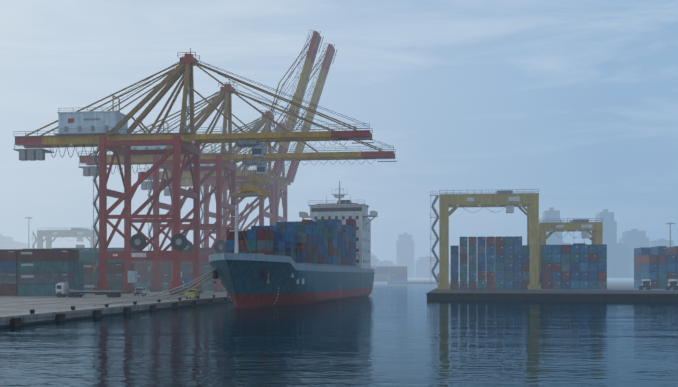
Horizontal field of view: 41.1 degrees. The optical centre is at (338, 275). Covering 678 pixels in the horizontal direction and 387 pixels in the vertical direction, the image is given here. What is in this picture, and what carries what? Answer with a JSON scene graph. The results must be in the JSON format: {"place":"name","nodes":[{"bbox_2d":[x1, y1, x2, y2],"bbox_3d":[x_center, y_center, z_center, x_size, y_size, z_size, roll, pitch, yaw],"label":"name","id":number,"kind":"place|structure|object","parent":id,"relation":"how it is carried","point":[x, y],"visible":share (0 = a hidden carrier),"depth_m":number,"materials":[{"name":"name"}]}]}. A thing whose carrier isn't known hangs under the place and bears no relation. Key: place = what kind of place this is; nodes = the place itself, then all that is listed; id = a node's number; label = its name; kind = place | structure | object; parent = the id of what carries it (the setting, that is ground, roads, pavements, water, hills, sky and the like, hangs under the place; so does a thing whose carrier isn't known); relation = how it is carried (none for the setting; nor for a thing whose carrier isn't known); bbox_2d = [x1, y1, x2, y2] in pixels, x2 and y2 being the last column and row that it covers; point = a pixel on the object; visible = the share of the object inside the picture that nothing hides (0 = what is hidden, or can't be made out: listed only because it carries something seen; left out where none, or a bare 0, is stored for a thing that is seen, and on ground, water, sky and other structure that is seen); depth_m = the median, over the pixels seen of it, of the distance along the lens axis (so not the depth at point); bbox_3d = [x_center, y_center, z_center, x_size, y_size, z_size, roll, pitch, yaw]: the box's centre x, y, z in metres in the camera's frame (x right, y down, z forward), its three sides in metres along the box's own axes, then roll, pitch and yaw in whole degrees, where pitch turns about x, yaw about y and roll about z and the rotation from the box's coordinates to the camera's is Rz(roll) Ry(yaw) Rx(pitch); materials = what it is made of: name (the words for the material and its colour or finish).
{"place":"outdoors","nodes":[
{"label":"outdoors","id":0,"kind":"place"},
{"bbox_2d":[0,282,386,327],"bbox_3d":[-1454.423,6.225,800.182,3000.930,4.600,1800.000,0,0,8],"label":"quay","id":1,"kind":"structure","parent":0,"point":[15,311],"depth_m":140.71,"materials":[{"name":"concrete"}]},
{"bbox_2d":[25,217,32,248],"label":"lamp","id":2,"kind":"object","parent":1,"relation":"on","point":[28,230],"visible":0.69,"depth_m":422.48,"materials":[{"name":"grey metal"}]},
{"bbox_2d":[31,227,98,248],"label":"gantry crane","id":3,"kind":"object","parent":1,"relation":"on","point":[79,233],"visible":0.4,"depth_m":420.30,"materials":[{"name":"grey metal"}]},
{"bbox_2d":[55,281,122,297],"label":"flatbed truck","id":4,"kind":"object","parent":1,"relation":"on","point":[62,290],"visible":1,"depth_m":185.67,"materials":[{"name":"white paint"}]},
{"bbox_2d":[0,248,225,295],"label":"shipping containers","id":5,"kind":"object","parent":1,"relation":"on","point":[35,272],"visible":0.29,"depth_m":201.49,"materials":[{"name":"metal"}]},
{"bbox_2d":[134,287,145,295],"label":"van","id":6,"kind":"object","parent":1,"relation":"on","point":[139,290],"visible":1,"depth_m":197.74,"materials":[{"name":"white paint"}]},
{"bbox_2d":[181,277,192,291],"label":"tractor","id":7,"kind":"object","parent":1,"relation":"on","point":[185,280],"visible":0.23,"depth_m":244.52,"materials":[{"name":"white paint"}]},
{"bbox_2d":[185,289,199,298],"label":"car","id":8,"kind":"object","parent":1,"relation":"on","point":[194,295],"visible":0.81,"depth_m":174.72,"materials":[{"name":"paint"}]},
{"bbox_2d":[13,48,373,294],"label":"crane","id":9,"kind":"object","parent":1,"relation":"on","point":[103,131],"visible":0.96,"depth_m":216.65,"materials":[{"name":"red metal"}]},
{"bbox_2d":[137,30,323,247],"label":"crane","id":10,"kind":"object","parent":1,"relation":"on","point":[276,170],"visible":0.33,"depth_m":292.17,"materials":[{"name":"red metal"}]},
{"bbox_2d":[78,79,396,291],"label":"crane","id":11,"kind":"object","parent":1,"relation":"on","point":[224,159],"visible":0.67,"depth_m":254.27,"materials":[{"name":"red metal"}]},
{"bbox_2d":[164,43,336,240],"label":"crane","id":12,"kind":"object","parent":1,"relation":"on","point":[282,182],"visible":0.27,"depth_m":313.57,"materials":[{"name":"yellow metal"}]},
{"bbox_2d":[0,207,673,277],"bbox_3d":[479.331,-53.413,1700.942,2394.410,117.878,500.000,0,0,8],"label":"skyline","id":13,"kind":"structure","parent":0,"point":[620,259],"depth_m":1584.54},
{"bbox_2d":[0,284,677,386],"bbox_3d":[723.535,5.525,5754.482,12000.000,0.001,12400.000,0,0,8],"label":"water","id":14,"kind":"structure","parent":0,"point":[396,335],"depth_m":71.28,"materials":[{"name":"blue liquid"}]},
{"bbox_2d":[209,260,374,307],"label":"ship hull","id":15,"kind":"object","parent":14,"relation":"on","point":[244,284],"visible":0.83,"depth_m":160.82,"materials":[{"name":"teal metal"}]},
{"bbox_2d":[216,219,358,265],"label":"shipping containers","id":16,"kind":"object","parent":15,"relation":"on","point":[326,241],"visible":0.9,"depth_m":180.35,"materials":[{"name":"blue metal"}]},
{"bbox_2d":[209,181,377,303],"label":"container ship","id":17,"kind":"object","parent":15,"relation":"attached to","point":[342,210],"visible":0.62,"depth_m":232.18},
{"bbox_2d":[94,269,216,305],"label":"mooring lines","id":18,"kind":"object","parent":17,"relation":"attached to","point":[130,300],"visible":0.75,"depth_m":145.27,"materials":[{"name":"fabric"}]},
{"bbox_2d":[0,0,677,263],"label":"sky","id":19,"kind":"structure","parent":0,"point":[574,102],"materials":[{"name":"blue"}]},
{"bbox_2d":[374,278,450,283],"bbox_3d":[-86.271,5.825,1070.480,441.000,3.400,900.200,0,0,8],"label":"quay","id":20,"kind":"structure","parent":0,"point":[421,281],"depth_m":613.95,"materials":[{"name":"grey concrete"}]},
{"bbox_2d":[371,266,406,280],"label":"shipping containers","id":21,"kind":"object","parent":20,"relation":"on","point":[398,273],"visible":0.12,"depth_m":625.57,"materials":[{"name":"blue metal"}]},
{"bbox_2d":[426,278,677,300],"bbox_3d":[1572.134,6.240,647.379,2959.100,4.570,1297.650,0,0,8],"label":"pier","id":22,"kind":"structure","parent":0,"point":[621,289],"depth_m":200.58,"materials":[{"name":"concrete"}]},
{"bbox_2d":[430,189,541,289],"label":"gantry crane","id":23,"kind":"object","parent":22,"relation":"on","point":[509,199],"visible":1,"depth_m":264.00,"materials":[{"name":"yellow metal"}]},
{"bbox_2d":[451,236,677,289],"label":"shipping containers","id":24,"kind":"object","parent":22,"relation":"on","point":[490,260],"visible":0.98,"depth_m":265.83,"materials":[{"name":"blue metal"}]},
{"bbox_2d":[539,218,602,284],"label":"gantry crane","id":25,"kind":"object","parent":22,"relation":"on","point":[585,226],"visible":0.48,"depth_m":266.29,"materials":[{"name":"yellow metal"}]},
{"bbox_2d":[639,278,651,289],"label":"truck","id":26,"kind":"object","parent":22,"relation":"on","point":[646,283],"visible":1,"depth_m":255.33,"materials":[{"name":"white paint"}]},
{"bbox_2d":[665,223,674,246],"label":"lamp","id":27,"kind":"object","parent":22,"relation":"on","point":[670,231],"visible":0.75,"depth_m":345.62,"materials":[{"name":"grey metal"}]},
{"bbox_2d":[665,278,677,289],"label":"truck","id":28,"kind":"object","parent":22,"relation":"on","point":[673,283],"visible":1,"depth_m":248.60,"materials":[{"name":"white paint"}]}
]}

